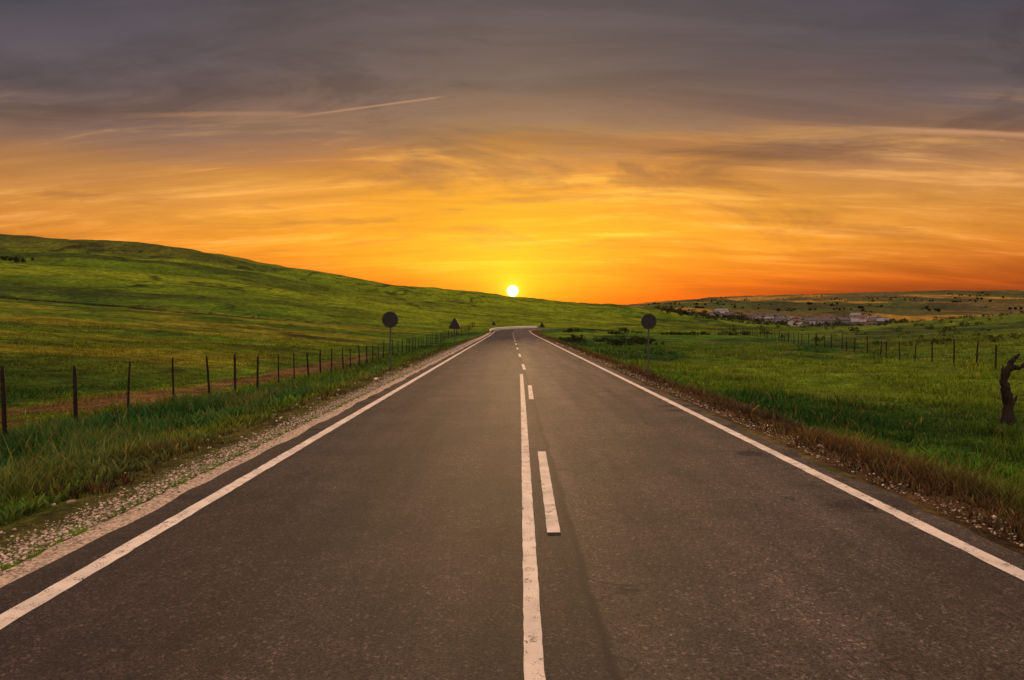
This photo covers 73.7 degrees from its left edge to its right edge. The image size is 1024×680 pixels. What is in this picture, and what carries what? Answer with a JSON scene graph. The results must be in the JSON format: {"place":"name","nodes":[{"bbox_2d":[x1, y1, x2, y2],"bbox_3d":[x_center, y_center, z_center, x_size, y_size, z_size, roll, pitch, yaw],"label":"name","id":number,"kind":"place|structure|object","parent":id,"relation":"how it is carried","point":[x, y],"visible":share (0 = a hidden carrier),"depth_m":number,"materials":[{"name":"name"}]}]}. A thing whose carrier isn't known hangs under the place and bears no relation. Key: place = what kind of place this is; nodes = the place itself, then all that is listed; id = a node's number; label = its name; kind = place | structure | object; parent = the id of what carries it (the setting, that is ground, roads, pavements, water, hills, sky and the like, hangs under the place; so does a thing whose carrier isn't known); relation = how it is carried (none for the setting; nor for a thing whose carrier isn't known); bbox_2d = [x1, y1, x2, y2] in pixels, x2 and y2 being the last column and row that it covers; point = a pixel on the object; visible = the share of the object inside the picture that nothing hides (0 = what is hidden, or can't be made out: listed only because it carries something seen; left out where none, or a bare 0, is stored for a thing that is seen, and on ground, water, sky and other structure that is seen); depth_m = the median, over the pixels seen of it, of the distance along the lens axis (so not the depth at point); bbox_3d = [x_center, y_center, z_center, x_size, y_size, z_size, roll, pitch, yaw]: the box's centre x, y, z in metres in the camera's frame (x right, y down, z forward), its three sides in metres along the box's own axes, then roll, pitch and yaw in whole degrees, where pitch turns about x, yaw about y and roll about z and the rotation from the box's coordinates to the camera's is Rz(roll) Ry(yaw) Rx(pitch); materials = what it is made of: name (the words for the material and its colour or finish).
{"place":"outdoors","nodes":[
{"label":"outdoors","id":0,"kind":"place"},
{"bbox_2d":[0,328,1023,679],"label":"road","id":1,"kind":"structure","parent":0,"point":[382,540],"depth_m":4.79,"materials":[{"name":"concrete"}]},
{"bbox_2d":[0,328,1023,679],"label":"road markings","id":2,"kind":"object","parent":1,"relation":"on","point":[532,648],"visible":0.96,"depth_m":5.67,"materials":[{"name":"paint"}]},
{"bbox_2d":[0,234,1023,571],"bbox_3d":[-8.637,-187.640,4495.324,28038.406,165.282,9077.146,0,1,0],"label":"ground","id":3,"kind":"structure","parent":0,"point":[86,282],"depth_m":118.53,"materials":[{"name":"green plant"}]},
{"bbox_2d":[0,255,306,321],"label":"hedge scrub","id":4,"kind":"object","parent":3,"relation":"on","point":[7,257],"visible":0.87,"depth_m":277.65,"materials":[{"name":"green plant"}]},
{"bbox_2d":[0,322,474,435],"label":"wire fence","id":5,"kind":"object","parent":3,"relation":"on","point":[3,404],"visible":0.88,"depth_m":20.37,"materials":[{"name":"brown wood"}]},
{"bbox_2d":[0,339,478,583],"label":"gravel","id":6,"kind":"structure","parent":3,"relation":"on","point":[7,559],"depth_m":7.06,"materials":[{"name":"grey gravel"}]},
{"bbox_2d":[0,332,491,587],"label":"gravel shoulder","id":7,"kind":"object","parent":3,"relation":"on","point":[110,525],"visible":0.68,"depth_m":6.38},
{"bbox_2d":[382,311,397,368],"bbox_3d":[-4.630,0.176,25.985,0.620,2.522,0.097,0,1,0],"label":"traffic sign","id":8,"kind":"object","parent":3,"relation":"on","point":[390,319],"visible":0.96,"depth_m":25.91,"materials":[{"name":"metal"}]},
{"bbox_2d":[449,318,460,347],"bbox_3d":[-3.940,-0.331,46.980,0.851,2.366,0.097,0,1,0],"label":"warning sign","id":9,"kind":"object","parent":3,"relation":"on","point":[454,324],"visible":0.93,"depth_m":46.92,"materials":[{"name":"metal"}]},
{"bbox_2d":[0,362,995,533],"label":"loose stones","id":10,"kind":"object","parent":3,"relation":"on","point":[69,501],"visible":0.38,"depth_m":10.29,"materials":[{"name":"grey stone"}]},
{"bbox_2d":[0,342,1023,541],"bbox_3d":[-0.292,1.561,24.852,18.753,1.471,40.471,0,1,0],"label":"verge weeds","id":11,"kind":"object","parent":3,"relation":"on","point":[113,469],"visible":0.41,"depth_m":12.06,"materials":[{"name":"green plant"}]},
{"bbox_2d":[489,326,536,331],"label":"guardrail","id":12,"kind":"object","parent":3,"relation":"on","point":[502,328],"visible":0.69,"depth_m":143.12,"materials":[{"name":"white metal"}]},
{"bbox_2d":[615,328,627,338],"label":"round bush","id":13,"kind":"object","parent":3,"relation":"on","point":[622,334],"visible":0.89,"depth_m":109.95,"materials":[{"name":"green plant"}]},
{"bbox_2d":[641,314,656,372],"bbox_3d":[5.200,0.330,26.007,0.600,2.670,0.097,0,1,0],"label":"traffic sign","id":14,"kind":"object","parent":3,"relation":"on","point":[648,321],"visible":0.98,"depth_m":25.94,"materials":[{"name":"metal"}]},
{"bbox_2d":[558,327,766,345],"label":"bushes","id":15,"kind":"object","parent":3,"relation":"on","point":[630,341],"visible":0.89,"depth_m":94.99,"materials":[{"name":"green plant"}]},
{"bbox_2d":[788,320,802,325],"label":"walls","id":16,"kind":"structure","parent":3,"relation":"on","point":[790,322],"depth_m":478.30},
{"bbox_2d":[802,319,818,324],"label":"walls","id":17,"kind":"structure","parent":3,"relation":"on","point":[813,322],"depth_m":506.15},
{"bbox_2d":[802,316,818,320],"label":"roof","id":18,"kind":"structure","parent":17,"relation":"on","point":[813,318],"depth_m":508.05,"materials":[{"name":"tile"}]},
{"bbox_2d":[648,292,1022,326],"bbox_3d":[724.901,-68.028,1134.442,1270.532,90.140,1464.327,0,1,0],"label":"distant trees","id":19,"kind":"object","parent":3,"relation":"on","point":[715,316],"visible":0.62,"depth_m":485.71,"materials":[{"name":"green plant"}]},
{"bbox_2d":[836,318,849,324],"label":"walls","id":20,"kind":"structure","parent":3,"relation":"on","point":[845,321],"depth_m":507.13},
{"bbox_2d":[836,316,850,319],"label":"roof","id":21,"kind":"structure","parent":20,"relation":"on","point":[843,318],"depth_m":508.61,"materials":[{"name":"tile"}]},
{"bbox_2d":[851,321,866,325],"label":"walls","id":22,"kind":"structure","parent":3,"relation":"on","point":[864,323],"depth_m":477.64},
{"bbox_2d":[851,318,867,321],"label":"roof","id":23,"kind":"structure","parent":22,"relation":"on","point":[859,320],"depth_m":478.61,"materials":[{"name":"tile"}]},
{"bbox_2d":[714,326,1018,369],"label":"wire fence","id":24,"kind":"object","parent":3,"relation":"on","point":[815,339],"visible":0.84,"depth_m":54.86,"materials":[{"name":"brown wood"}]},
{"bbox_2d":[726,311,1023,345],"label":"scrub bushes","id":25,"kind":"object","parent":3,"relation":"on","point":[931,327],"visible":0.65,"depth_m":109.88,"materials":[{"name":"green plant"}]},
{"bbox_2d":[998,354,1023,424],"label":"dead tree","id":26,"kind":"object","parent":3,"relation":"on","point":[1007,416],"visible":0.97,"depth_m":18.40,"materials":[{"name":"brown wood"}]},
{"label":"walls","id":27,"kind":"object","parent":3,"relation":"on","visible":0},
{"bbox_2d":[739,312,752,315],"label":"roof","id":28,"kind":"structure","parent":27,"relation":"on","point":[748,314],"depth_m":646.96,"materials":[{"name":"tile"}]},
{"bbox_2d":[0,0,1023,304],"label":"sky","id":29,"kind":"structure","parent":0,"point":[619,152],"materials":[{"name":"orange"}]},
{"bbox_2d":[557,343,1023,546],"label":"gravel","id":30,"kind":"structure","parent":0,"point":[974,521],"depth_m":8.70,"materials":[{"name":"stone"}]},
{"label":"walls","id":31,"kind":"object","parent":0,"visible":0},
{"bbox_2d":[763,312,783,315],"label":"roof","id":32,"kind":"structure","parent":31,"relation":"on","point":[773,314],"depth_m":648.01,"materials":[{"name":"tile"}]},
{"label":"walls","id":33,"kind":"object","parent":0,"visible":0},
{"bbox_2d":[775,316,789,319],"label":"roof","id":34,"kind":"structure","parent":33,"relation":"on","point":[782,318],"depth_m":557.84,"materials":[{"name":"tile"}]},
{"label":"walls","id":35,"kind":"object","parent":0,"visible":0},
{"bbox_2d":[855,314,866,317],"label":"roof","id":36,"kind":"structure","parent":35,"relation":"on","point":[860,316],"depth_m":598.17,"materials":[{"name":"tile"}]},
{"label":"walls","id":37,"kind":"object","parent":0,"visible":0},
{"bbox_2d":[876,317,890,320],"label":"roof","id":38,"kind":"structure","parent":37,"relation":"on","point":[881,319],"depth_m":539.08,"materials":[{"name":"tile"}]},
{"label":"walls","id":39,"kind":"object","parent":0,"visible":0},
{"bbox_2d":[820,317,835,320],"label":"roof","id":40,"kind":"structure","parent":39,"relation":"on","point":[828,319],"depth_m":488.10,"materials":[{"name":"tile"}]}
]}

